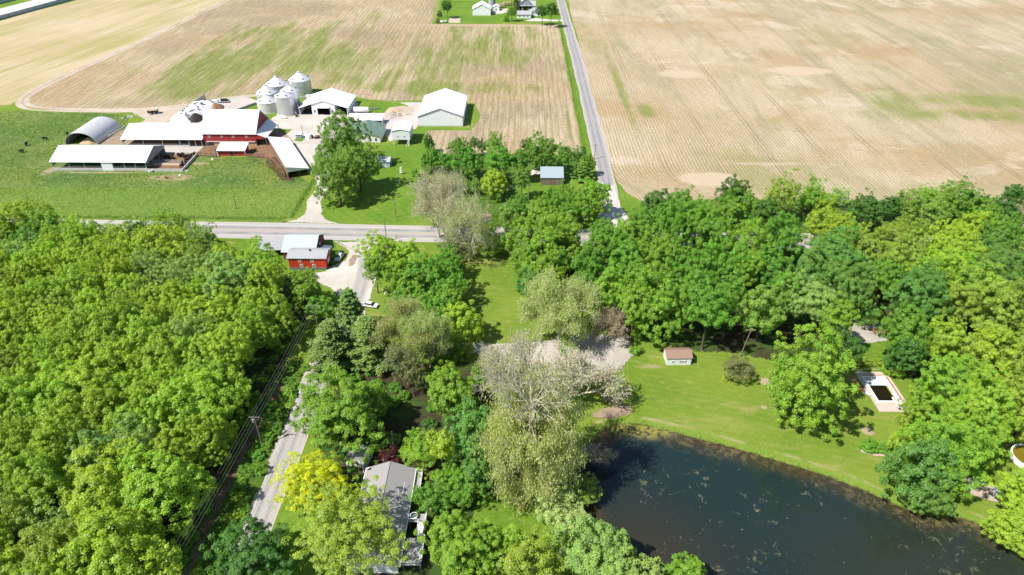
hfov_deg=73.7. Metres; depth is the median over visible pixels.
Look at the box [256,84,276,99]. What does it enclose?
grain bin
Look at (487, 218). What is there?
copse dirt
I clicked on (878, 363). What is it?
shrub
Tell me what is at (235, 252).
broadleaf tree
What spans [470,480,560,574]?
grass
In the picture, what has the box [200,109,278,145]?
red barn
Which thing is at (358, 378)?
shrub
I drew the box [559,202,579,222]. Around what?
broadleaf tree
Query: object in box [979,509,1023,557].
broadleaf tree
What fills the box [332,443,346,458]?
shrub
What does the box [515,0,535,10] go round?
two storey house
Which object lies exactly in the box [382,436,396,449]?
shrub
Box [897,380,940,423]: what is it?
broadleaf tree
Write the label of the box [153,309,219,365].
broadleaf tree
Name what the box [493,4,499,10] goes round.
white shed
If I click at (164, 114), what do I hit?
track fork
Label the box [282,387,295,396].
shrub
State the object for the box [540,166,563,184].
weathered barn
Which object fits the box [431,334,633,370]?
gravel lot
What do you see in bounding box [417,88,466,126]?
pole barn
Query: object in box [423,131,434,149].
columnar tree
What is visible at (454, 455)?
shrub
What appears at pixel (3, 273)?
broadleaf tree
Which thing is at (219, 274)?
broadleaf tree
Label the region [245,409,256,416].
shrub
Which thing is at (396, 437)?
shrub
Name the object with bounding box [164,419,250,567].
power line
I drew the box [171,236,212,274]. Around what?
broadleaf tree
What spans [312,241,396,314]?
junction gravel
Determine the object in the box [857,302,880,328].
broadleaf tree
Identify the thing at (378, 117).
machine shed
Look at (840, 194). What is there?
broadleaf tree
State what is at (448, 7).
broadleaf tree
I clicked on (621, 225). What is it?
broadleaf tree
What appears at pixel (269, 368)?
shrub
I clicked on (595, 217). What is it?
shrub
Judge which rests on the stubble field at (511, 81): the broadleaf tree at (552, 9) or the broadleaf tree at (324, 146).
the broadleaf tree at (552, 9)
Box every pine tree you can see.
[304,317,360,381]
[334,285,365,330]
[343,313,394,375]
[512,0,519,9]
[571,161,593,181]
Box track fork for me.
[128,105,185,122]
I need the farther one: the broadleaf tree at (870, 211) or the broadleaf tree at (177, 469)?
the broadleaf tree at (870, 211)
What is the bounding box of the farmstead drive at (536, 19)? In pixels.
[525,18,562,20]
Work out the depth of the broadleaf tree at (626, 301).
184.53 m
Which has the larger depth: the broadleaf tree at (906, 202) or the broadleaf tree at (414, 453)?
the broadleaf tree at (906, 202)
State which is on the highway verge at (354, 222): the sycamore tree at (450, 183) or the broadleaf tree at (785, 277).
the sycamore tree at (450, 183)
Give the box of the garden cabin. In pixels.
[663,347,692,364]
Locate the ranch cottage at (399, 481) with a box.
[342,461,426,572]
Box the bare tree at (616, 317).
[589,304,630,341]
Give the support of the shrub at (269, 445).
on the weedy bank
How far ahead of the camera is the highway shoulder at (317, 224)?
251.16 m
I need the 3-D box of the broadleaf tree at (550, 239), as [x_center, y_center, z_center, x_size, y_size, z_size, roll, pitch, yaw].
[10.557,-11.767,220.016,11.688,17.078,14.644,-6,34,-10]
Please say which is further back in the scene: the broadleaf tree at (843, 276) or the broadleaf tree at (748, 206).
the broadleaf tree at (748, 206)
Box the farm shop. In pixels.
[299,88,355,114]
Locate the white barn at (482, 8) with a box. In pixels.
[472,1,493,14]
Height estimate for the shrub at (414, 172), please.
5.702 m
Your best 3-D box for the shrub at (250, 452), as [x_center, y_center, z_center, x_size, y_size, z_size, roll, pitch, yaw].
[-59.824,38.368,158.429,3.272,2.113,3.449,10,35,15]
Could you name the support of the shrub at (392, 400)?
on the cottage ground at (402, 417)
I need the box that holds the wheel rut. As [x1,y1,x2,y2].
[22,0,225,110]
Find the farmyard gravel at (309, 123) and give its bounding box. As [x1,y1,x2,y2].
[271,103,417,182]
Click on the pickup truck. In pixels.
(339, 256)
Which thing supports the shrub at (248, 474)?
on the weedy bank
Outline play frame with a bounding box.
[969,480,1003,496]
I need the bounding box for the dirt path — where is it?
[182,356,299,574]
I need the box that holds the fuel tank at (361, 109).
[353,107,368,112]
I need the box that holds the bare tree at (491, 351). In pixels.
[475,342,527,378]
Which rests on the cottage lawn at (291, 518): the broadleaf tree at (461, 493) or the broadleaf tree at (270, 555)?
the broadleaf tree at (270, 555)
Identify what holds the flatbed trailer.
on the silage pad
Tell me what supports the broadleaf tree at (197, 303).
on the woodland floor at (255, 372)
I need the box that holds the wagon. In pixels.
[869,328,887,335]
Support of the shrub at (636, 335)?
on the ground at (702, 398)
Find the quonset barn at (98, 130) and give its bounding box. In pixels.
[65,116,120,144]
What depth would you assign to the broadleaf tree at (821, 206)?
249.70 m
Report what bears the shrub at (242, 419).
on the weedy bank
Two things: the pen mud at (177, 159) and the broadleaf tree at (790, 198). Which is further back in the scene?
the pen mud at (177, 159)
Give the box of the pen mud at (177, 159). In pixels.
[148,154,192,168]
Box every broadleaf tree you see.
[0,197,56,240]
[0,216,13,227]
[0,222,15,239]
[0,228,44,264]
[0,233,17,253]
[0,248,17,281]
[0,258,39,284]
[0,263,27,304]
[0,279,19,320]
[0,286,47,343]
[0,314,43,355]
[0,333,47,368]
[0,346,14,369]
[0,356,37,384]
[0,367,21,408]
[0,371,47,427]
[0,412,27,453]
[0,415,33,472]
[0,434,41,501]
[0,449,74,518]
[0,476,33,520]
[0,489,41,545]
[0,516,13,554]
[0,540,66,574]
[1,253,72,295]
[4,416,67,457]
[5,235,71,279]
[6,379,103,444]
[8,218,54,251]
[9,514,92,574]
[10,352,51,406]
[11,556,77,574]
[12,498,93,562]
[14,275,59,314]
[18,330,63,370]
[21,296,76,334]
[26,207,72,236]
[28,301,71,335]
[28,356,89,414]
[29,409,95,469]
[34,380,138,453]
[35,318,81,354]
[35,346,81,381]
[36,223,69,246]
[39,230,66,258]
[39,269,87,305]
[44,337,144,413]
[47,247,82,273]
[47,253,113,325]
[48,330,84,357]
[48,504,182,574]
[52,330,124,372]
[53,291,145,358]
[56,235,120,272]
[56,435,151,539]
[57,217,88,244]
[59,212,110,254]
[60,429,124,490]
[67,243,92,265]
[72,278,109,326]
[72,486,135,564]
[73,221,100,243]
[76,306,120,339]
[82,250,114,283]
[91,250,141,296]
[93,233,116,258]
[94,331,135,371]
[97,222,127,254]
[99,219,122,236]
[100,388,177,450]
[103,239,149,271]
[103,365,168,414]
[104,287,134,306]
[108,272,157,298]
[109,412,158,476]
[111,444,215,552]
[113,224,163,257]
[115,214,146,235]
[117,291,150,321]
[118,297,154,327]
[120,221,154,247]
[122,307,174,368]
[122,323,186,379]
[125,379,169,428]
[127,223,204,279]
[127,236,176,296]
[127,277,199,314]
[128,276,160,299]
[128,507,165,538]
[139,301,171,335]
[141,413,209,475]
[142,365,251,443]
[148,252,210,295]
[150,203,202,253]
[150,365,204,414]
[151,351,185,383]
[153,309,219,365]
[163,296,203,332]
[165,220,200,245]
[167,333,216,367]
[170,353,251,407]
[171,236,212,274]
[177,284,248,337]
[177,297,208,317]
[179,274,215,308]
[181,233,220,258]
[181,317,254,382]
[188,220,216,248]
[191,263,220,292]
[191,408,239,466]
[193,250,261,307]
[197,321,236,353]
[198,516,295,574]
[204,255,230,282]
[209,237,236,265]
[218,297,283,364]
[223,285,266,315]
[226,250,256,272]
[230,234,283,287]
[237,283,300,338]
[244,257,287,311]
[266,449,360,512]
[281,475,411,574]
[285,266,325,313]
[285,365,387,464]
[305,295,334,318]
[310,148,365,207]
[313,139,336,175]
[317,109,372,153]
[328,135,383,191]
[332,143,372,182]
[352,229,403,272]
[361,255,386,292]
[366,382,388,425]
[375,258,412,292]
[375,443,403,464]
[381,288,410,317]
[382,341,416,390]
[389,237,430,268]
[392,279,424,309]
[393,354,426,396]
[396,266,427,297]
[399,427,439,480]
[400,251,463,299]
[405,479,452,515]
[406,286,439,311]
[408,251,438,285]
[413,509,500,574]
[420,144,440,172]
[424,297,453,324]
[425,359,473,416]
[425,428,454,471]
[426,281,443,300]
[430,514,468,554]
[432,150,453,173]
[433,463,461,492]
[434,231,476,259]
[435,289,454,311]
[436,283,462,306]
[437,243,462,276]
[437,274,468,295]
[438,469,487,514]
[440,299,486,347]
[441,0,451,10]
[441,394,493,460]
[446,136,471,158]
[449,141,485,179]
[454,333,473,360]
[460,177,470,193]
[460,452,492,497]
[469,136,477,153]
[469,175,481,191]
[472,523,512,560]
[477,138,485,151]
[477,226,506,255]
[479,217,497,235]
[480,168,508,198]
[484,139,515,176]
[485,131,507,154]
[497,524,564,574]
[498,201,516,227]
[499,524,528,558]
[500,230,516,257]
[505,211,544,254]
[506,5,517,15]
[507,242,548,275]
[508,191,529,214]
[510,147,532,169]
[510,163,530,192]
[510,245,569,288]
[514,264,541,304]
[519,137,530,150]
[524,130,557,169]
[526,195,558,228]
[526,225,561,258]
[532,481,582,524]
[535,5,549,20]
[538,212,583,244]
[542,185,560,206]
[544,222,575,253]
[546,2,556,17]
[546,244,571,282]
[548,513,631,574]
[551,179,581,212]
[552,142,574,166]
[552,494,588,540]
[557,238,585,264]
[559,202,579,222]
[566,471,602,507]
[570,246,605,279]
[570,267,597,316]
[572,192,596,228]
[573,145,586,160]
[575,153,596,169]
[578,232,620,285]
[579,177,612,212]
[587,216,612,242]
[591,540,638,574]
[594,263,633,323]
[597,225,627,255]
[602,276,627,310]
[604,220,638,259]
[606,229,644,277]
[616,204,665,259]
[616,280,650,341]
[617,553,665,574]
[623,254,652,290]
[625,262,695,343]
[633,224,692,289]
[641,188,669,219]
[644,199,695,248]
[657,235,719,285]
[662,551,706,574]
[663,184,704,219]
[676,268,718,326]
[677,194,719,248]
[679,279,740,349]
[696,213,734,261]
[699,235,754,292]
[713,174,753,212]
[714,182,767,229]
[715,268,749,329]
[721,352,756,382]
[726,217,777,263]
[726,241,765,286]
[733,281,794,339]
[748,197,782,235]
[749,242,798,288]
[755,210,808,257]
[762,167,800,221]
[764,322,859,439]
[770,269,802,328]
[774,269,844,335]
[789,219,872,285]
[791,245,836,297]
[796,193,811,210]
[797,172,829,216]
[804,201,846,240]
[805,256,879,310]
[811,193,838,219]
[819,291,860,349]
[820,211,861,253]
[825,327,866,371]
[828,184,850,206]
[836,221,894,264]
[837,235,872,274]
[847,187,882,227]
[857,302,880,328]
[864,255,905,305]
[870,229,930,284]
[874,435,959,508]
[875,220,913,267]
[876,196,903,220]
[876,301,937,363]
[880,261,958,330]
[883,329,929,375]
[884,409,995,498]
[886,207,937,256]
[886,421,923,460]
[890,188,926,216]
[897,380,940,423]
[898,255,947,286]
[901,478,957,517]
[914,351,1014,420]
[918,192,955,227]
[919,182,945,202]
[919,218,979,256]
[923,315,968,365]
[925,234,983,293]
[938,175,990,226]
[938,180,958,197]
[940,231,995,265]
[940,386,1019,469]
[941,282,982,334]
[943,364,1023,434]
[945,259,1021,332]
[949,209,996,244]
[954,253,1004,296]
[959,315,1023,397]
[960,227,1023,278]
[961,322,1021,379]
[969,247,1023,291]
[972,195,1003,225]
[979,276,1023,336]
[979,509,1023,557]
[980,207,1023,245]
[987,467,1023,513]
[988,195,1023,228]
[989,334,1023,381]
[990,374,1023,442]
[1000,184,1023,203]
[1005,185,1023,205]
[1006,229,1023,253]
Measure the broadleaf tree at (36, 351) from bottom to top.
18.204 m
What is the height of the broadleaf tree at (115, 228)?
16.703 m
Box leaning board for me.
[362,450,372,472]
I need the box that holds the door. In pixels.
[101,163,113,170]
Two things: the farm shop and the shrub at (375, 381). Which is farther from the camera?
the farm shop
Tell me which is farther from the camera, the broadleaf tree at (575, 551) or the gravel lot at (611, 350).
the gravel lot at (611, 350)
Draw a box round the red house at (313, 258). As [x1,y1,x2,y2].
[286,248,331,269]
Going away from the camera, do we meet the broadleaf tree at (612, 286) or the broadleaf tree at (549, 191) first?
the broadleaf tree at (612, 286)
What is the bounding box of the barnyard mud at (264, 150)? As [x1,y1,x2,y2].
[198,145,275,159]
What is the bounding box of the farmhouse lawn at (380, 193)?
[296,127,593,224]
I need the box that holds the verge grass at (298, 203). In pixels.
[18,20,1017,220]
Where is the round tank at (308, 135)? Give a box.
[305,132,311,138]
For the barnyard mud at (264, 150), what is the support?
on the cattle yard at (113, 138)
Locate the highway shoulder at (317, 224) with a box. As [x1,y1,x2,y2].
[7,218,1008,254]
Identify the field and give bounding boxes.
[0,0,221,104]
[29,0,581,154]
[568,0,1023,203]
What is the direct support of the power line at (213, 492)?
attached to the utility pole at (254, 421)
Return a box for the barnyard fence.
[194,151,285,176]
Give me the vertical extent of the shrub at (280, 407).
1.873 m
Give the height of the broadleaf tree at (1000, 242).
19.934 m
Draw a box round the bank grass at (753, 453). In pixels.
[574,420,1016,541]
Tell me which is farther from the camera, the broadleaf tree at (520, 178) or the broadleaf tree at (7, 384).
the broadleaf tree at (520, 178)
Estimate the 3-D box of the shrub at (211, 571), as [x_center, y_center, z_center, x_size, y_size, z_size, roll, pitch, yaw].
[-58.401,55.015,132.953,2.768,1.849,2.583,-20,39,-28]
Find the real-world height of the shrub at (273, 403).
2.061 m
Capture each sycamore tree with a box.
[366,293,438,364]
[397,304,454,367]
[406,167,472,236]
[414,164,468,233]
[432,187,493,259]
[471,319,594,516]
[513,263,604,352]
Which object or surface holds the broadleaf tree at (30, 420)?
on the woodland floor at (255, 372)
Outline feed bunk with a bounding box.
[154,163,180,165]
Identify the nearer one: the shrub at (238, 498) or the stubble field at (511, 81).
the shrub at (238, 498)
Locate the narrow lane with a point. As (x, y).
(290, 439)
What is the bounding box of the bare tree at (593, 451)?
[582,441,619,464]
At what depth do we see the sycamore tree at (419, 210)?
232.31 m
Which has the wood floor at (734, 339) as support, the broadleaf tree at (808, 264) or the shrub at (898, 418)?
the broadleaf tree at (808, 264)
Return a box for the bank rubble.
[590,405,631,418]
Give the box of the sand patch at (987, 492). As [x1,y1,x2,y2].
[959,476,999,501]
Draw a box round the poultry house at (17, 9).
[0,0,69,19]
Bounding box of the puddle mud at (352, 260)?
[349,255,356,265]
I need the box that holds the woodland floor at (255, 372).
[0,242,315,574]
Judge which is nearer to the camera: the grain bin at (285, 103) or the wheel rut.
the grain bin at (285, 103)
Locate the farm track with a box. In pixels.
[15,0,256,112]
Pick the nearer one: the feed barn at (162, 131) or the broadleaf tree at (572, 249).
the broadleaf tree at (572, 249)
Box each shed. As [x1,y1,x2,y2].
[49,145,165,170]
[216,142,248,156]
[267,136,308,177]
[344,444,369,467]
[349,113,383,122]
[374,156,391,166]
[391,120,412,145]
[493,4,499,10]
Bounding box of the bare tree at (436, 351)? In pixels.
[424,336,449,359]
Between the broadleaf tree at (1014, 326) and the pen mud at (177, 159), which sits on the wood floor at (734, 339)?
the broadleaf tree at (1014, 326)
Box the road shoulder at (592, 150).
[557,0,617,218]
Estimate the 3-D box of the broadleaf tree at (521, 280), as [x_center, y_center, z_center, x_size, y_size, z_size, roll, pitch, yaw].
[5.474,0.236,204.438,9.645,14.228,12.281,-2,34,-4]
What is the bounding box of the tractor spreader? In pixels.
[147,107,157,114]
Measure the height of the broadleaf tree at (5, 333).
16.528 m
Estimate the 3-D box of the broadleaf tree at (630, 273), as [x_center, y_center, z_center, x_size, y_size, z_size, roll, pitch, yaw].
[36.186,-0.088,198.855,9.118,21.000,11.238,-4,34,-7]
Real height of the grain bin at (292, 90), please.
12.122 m
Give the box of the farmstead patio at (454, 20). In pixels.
[448,18,460,22]
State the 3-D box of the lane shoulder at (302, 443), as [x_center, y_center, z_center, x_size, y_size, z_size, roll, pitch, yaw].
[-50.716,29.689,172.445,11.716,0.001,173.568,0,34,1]
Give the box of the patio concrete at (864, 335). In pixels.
[837,319,886,343]
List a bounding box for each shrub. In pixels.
[176,543,192,554]
[178,555,189,566]
[185,529,199,543]
[189,565,205,574]
[192,501,213,517]
[195,555,208,566]
[204,564,218,573]
[205,483,219,495]
[212,450,229,463]
[214,551,227,561]
[217,532,232,544]
[219,525,235,535]
[224,440,237,451]
[224,510,239,524]
[229,486,245,496]
[233,414,251,427]
[233,437,242,445]
[233,477,246,488]
[234,493,243,500]
[234,502,248,512]
[235,510,249,521]
[237,463,252,475]
[239,483,247,491]
[240,503,250,513]
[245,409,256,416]
[245,466,256,477]
[246,390,263,404]
[246,447,261,457]
[248,404,257,410]
[250,464,259,473]
[251,450,265,462]
[252,443,268,453]
[253,462,268,476]
[255,435,267,442]
[255,435,268,443]
[259,417,273,428]
[259,429,271,437]
[260,377,268,382]
[261,413,271,421]
[261,435,274,444]
[263,402,274,411]
[264,364,275,373]
[264,442,271,450]
[267,400,278,410]
[268,355,278,362]
[269,412,282,422]
[269,425,281,434]
[271,422,282,428]
[275,347,286,355]
[275,403,284,410]
[281,341,290,348]
[282,365,294,375]
[282,377,293,384]
[282,384,295,389]
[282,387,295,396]
[283,387,296,397]
[290,359,299,366]
[294,322,306,329]
[298,352,306,360]
[301,363,310,371]
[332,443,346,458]
[346,372,360,382]
[347,465,356,472]
[364,435,379,445]
[365,369,375,376]
[369,378,382,387]
[373,412,382,424]
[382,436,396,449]
[384,431,401,446]
[388,382,402,392]
[388,395,399,407]
[388,397,400,409]
[396,390,409,402]
[409,430,419,442]
[411,166,417,176]
[414,172,420,182]
[421,417,438,430]
[426,403,433,411]
[437,457,457,471]
[443,343,458,365]
[446,257,462,275]
[449,450,461,462]
[470,366,485,377]
[471,394,480,406]
[472,374,484,385]
[492,191,501,202]
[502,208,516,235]
[558,385,581,412]
[559,335,571,357]
[582,211,597,221]
[629,343,641,355]
[630,326,642,342]
[633,320,650,336]
[747,281,758,289]
[789,250,803,262]
[796,313,811,322]
[859,437,879,453]
[861,356,873,367]
[871,358,883,368]
[876,442,891,454]
[880,359,906,376]
[895,412,909,424]
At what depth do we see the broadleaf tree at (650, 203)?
242.35 m
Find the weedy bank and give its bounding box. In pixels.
[178,348,309,574]
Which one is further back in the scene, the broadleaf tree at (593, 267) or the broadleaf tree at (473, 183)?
the broadleaf tree at (473, 183)
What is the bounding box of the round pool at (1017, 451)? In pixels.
[1010,444,1023,467]
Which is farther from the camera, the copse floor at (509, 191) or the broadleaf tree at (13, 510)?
the copse floor at (509, 191)
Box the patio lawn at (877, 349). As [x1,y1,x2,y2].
[843,303,894,360]
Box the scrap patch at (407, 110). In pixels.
[383,106,413,116]
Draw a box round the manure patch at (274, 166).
[265,157,293,180]
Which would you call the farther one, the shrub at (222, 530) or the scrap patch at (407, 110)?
the scrap patch at (407, 110)
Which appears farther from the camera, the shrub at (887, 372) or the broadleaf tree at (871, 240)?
the broadleaf tree at (871, 240)
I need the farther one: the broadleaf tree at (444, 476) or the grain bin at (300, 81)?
the grain bin at (300, 81)
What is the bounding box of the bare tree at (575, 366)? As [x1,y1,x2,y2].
[532,336,635,402]
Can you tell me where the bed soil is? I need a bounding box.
[861,449,891,455]
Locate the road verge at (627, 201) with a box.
[554,0,643,222]
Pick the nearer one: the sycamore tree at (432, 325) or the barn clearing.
the sycamore tree at (432, 325)
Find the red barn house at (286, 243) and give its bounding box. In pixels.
[254,233,332,258]
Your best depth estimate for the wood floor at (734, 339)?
196.43 m
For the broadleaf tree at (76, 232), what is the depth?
221.88 m
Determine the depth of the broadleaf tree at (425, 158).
285.84 m
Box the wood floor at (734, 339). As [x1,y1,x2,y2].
[536,247,1023,422]
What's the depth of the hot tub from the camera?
140.88 m
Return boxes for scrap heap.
[384,108,406,116]
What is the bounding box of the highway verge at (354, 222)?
[1,214,590,246]
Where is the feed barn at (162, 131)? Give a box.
[120,123,202,146]
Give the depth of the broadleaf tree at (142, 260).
205.08 m
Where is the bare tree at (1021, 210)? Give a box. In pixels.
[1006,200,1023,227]
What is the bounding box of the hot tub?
[410,512,417,520]
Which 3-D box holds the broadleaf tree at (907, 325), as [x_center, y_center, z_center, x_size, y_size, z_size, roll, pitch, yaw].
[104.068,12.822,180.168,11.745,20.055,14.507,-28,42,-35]
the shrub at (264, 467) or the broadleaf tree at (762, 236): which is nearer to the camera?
the shrub at (264, 467)
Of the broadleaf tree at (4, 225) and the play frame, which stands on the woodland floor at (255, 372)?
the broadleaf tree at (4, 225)
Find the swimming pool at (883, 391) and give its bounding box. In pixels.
[855,369,908,411]
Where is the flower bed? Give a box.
[848,376,864,393]
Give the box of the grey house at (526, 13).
[516,7,540,17]
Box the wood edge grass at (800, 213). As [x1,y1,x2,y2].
[639,199,1023,236]
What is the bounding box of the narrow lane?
[232,253,370,569]
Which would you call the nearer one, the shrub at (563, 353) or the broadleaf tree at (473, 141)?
the shrub at (563, 353)
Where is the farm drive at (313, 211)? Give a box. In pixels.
[284,182,337,223]
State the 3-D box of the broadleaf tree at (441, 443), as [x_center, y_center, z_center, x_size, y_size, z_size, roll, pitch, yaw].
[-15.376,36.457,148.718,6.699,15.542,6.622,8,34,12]
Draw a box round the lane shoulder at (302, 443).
[224,240,373,573]
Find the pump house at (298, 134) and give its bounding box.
[294,132,302,137]
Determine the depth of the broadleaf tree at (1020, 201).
261.59 m
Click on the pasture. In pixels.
(113, 199)
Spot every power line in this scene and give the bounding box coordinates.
[93,216,192,218]
[157,417,248,572]
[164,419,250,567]
[168,422,255,574]
[171,420,253,563]
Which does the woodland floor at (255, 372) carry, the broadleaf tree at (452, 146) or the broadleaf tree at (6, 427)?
the broadleaf tree at (6, 427)
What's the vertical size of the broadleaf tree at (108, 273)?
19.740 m
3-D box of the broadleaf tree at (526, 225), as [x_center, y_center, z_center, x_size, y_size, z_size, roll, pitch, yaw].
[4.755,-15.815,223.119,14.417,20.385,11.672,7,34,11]
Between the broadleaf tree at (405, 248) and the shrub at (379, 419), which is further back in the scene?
the broadleaf tree at (405, 248)
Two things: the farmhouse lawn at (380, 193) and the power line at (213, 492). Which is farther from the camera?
the farmhouse lawn at (380, 193)
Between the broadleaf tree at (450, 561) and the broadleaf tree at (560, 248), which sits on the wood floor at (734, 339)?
the broadleaf tree at (560, 248)
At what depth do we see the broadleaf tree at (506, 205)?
245.54 m
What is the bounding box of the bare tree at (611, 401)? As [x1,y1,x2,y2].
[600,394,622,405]
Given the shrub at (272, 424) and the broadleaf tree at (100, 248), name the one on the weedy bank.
the shrub at (272, 424)
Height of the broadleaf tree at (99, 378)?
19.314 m
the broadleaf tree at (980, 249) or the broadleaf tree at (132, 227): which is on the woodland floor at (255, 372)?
the broadleaf tree at (132, 227)
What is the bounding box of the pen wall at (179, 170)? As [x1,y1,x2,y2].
[145,153,197,171]
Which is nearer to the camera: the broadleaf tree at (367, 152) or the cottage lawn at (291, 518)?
the cottage lawn at (291, 518)
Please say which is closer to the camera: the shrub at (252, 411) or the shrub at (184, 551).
the shrub at (184, 551)
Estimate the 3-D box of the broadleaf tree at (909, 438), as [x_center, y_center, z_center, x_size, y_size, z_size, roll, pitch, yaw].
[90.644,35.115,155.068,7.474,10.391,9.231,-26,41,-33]
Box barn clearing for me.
[512,171,582,201]
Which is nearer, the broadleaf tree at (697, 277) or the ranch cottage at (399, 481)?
the ranch cottage at (399, 481)
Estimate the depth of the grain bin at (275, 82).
373.81 m
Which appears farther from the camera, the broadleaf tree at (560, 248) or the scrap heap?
the scrap heap
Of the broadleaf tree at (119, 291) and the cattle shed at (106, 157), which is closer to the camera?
the broadleaf tree at (119, 291)
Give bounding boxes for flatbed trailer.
[211,98,229,102]
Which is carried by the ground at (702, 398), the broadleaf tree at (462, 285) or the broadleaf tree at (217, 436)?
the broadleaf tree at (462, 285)
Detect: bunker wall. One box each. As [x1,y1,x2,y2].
[194,94,205,101]
[237,102,256,108]
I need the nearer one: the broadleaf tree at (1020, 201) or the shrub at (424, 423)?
the shrub at (424, 423)
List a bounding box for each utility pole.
[249,416,261,442]
[739,329,755,356]
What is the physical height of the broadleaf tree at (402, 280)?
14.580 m
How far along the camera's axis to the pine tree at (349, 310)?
192.65 m
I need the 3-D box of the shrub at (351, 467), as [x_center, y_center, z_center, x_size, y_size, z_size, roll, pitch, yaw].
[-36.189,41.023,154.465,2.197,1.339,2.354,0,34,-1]
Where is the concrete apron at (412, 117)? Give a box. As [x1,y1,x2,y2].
[389,102,421,125]
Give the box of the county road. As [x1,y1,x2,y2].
[558,0,613,216]
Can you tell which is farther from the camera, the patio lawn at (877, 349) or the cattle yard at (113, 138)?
the cattle yard at (113, 138)
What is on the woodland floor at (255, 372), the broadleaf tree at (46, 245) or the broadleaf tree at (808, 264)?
the broadleaf tree at (46, 245)
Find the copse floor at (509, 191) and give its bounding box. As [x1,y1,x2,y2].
[413,154,587,219]
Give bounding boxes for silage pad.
[167,96,256,122]
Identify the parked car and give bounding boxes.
[363,301,378,308]
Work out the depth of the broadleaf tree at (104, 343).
168.19 m
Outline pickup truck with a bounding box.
[334,250,344,261]
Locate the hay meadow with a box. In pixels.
[432,0,440,20]
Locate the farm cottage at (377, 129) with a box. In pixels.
[352,119,386,142]
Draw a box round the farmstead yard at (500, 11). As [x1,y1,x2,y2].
[492,8,507,14]
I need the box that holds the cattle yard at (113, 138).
[94,129,295,155]
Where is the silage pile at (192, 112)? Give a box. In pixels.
[169,100,226,122]
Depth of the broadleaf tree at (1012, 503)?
141.30 m
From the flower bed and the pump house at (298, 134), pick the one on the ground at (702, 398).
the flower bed
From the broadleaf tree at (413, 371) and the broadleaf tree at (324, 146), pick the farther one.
the broadleaf tree at (324, 146)
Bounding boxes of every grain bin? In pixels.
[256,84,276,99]
[256,94,276,113]
[265,75,287,92]
[274,90,296,116]
[280,84,300,108]
[288,71,312,96]
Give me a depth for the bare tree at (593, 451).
154.61 m
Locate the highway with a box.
[10,221,987,248]
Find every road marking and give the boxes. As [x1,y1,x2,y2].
[85,222,814,236]
[108,227,810,241]
[202,229,697,239]
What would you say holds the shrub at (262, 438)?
on the weedy bank
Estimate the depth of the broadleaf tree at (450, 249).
215.31 m
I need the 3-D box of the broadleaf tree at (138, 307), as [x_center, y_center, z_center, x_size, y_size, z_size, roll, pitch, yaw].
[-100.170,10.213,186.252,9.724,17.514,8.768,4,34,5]
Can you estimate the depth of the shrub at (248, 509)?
145.09 m
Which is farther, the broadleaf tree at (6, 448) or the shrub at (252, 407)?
the shrub at (252, 407)
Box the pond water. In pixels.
[575,424,1023,574]
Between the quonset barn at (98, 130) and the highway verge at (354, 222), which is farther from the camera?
the quonset barn at (98, 130)
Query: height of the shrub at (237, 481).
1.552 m
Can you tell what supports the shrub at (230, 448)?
on the woodland floor at (255, 372)
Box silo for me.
[489,0,495,5]
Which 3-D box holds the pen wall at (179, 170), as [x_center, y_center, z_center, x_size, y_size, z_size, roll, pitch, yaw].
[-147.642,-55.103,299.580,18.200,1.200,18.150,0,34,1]
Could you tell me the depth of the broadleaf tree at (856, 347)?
169.11 m
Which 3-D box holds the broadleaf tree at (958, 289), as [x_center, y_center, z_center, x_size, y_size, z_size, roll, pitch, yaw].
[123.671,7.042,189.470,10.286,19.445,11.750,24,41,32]
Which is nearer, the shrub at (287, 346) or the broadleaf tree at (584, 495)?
the broadleaf tree at (584, 495)
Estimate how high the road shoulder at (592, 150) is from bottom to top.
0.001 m
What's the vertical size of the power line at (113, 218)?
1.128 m
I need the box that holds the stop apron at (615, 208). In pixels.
[580,185,627,230]
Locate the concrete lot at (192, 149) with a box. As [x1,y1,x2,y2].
[163,146,202,152]
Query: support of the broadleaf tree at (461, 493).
on the cottage ground at (402, 417)
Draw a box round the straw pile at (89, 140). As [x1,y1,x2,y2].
[79,136,95,143]
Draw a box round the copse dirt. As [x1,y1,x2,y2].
[458,213,492,227]
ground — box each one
[0,20,1023,574]
[313,360,553,574]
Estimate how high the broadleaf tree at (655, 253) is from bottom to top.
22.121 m
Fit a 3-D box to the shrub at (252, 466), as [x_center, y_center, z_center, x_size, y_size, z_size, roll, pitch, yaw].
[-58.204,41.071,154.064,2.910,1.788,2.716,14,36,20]
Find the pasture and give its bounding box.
[0,111,312,218]
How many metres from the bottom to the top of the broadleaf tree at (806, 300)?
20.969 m
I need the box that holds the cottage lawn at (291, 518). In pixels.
[264,459,343,574]
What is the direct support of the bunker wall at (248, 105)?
on the ground at (702, 398)
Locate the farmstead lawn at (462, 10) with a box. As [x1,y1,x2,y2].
[434,0,557,23]
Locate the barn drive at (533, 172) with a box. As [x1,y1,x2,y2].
[530,170,539,174]
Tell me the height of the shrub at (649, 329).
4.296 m
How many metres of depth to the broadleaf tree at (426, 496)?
142.00 m
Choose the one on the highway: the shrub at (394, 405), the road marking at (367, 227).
the road marking at (367, 227)
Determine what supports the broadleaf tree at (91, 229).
on the woodland floor at (255, 372)
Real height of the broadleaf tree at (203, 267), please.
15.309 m

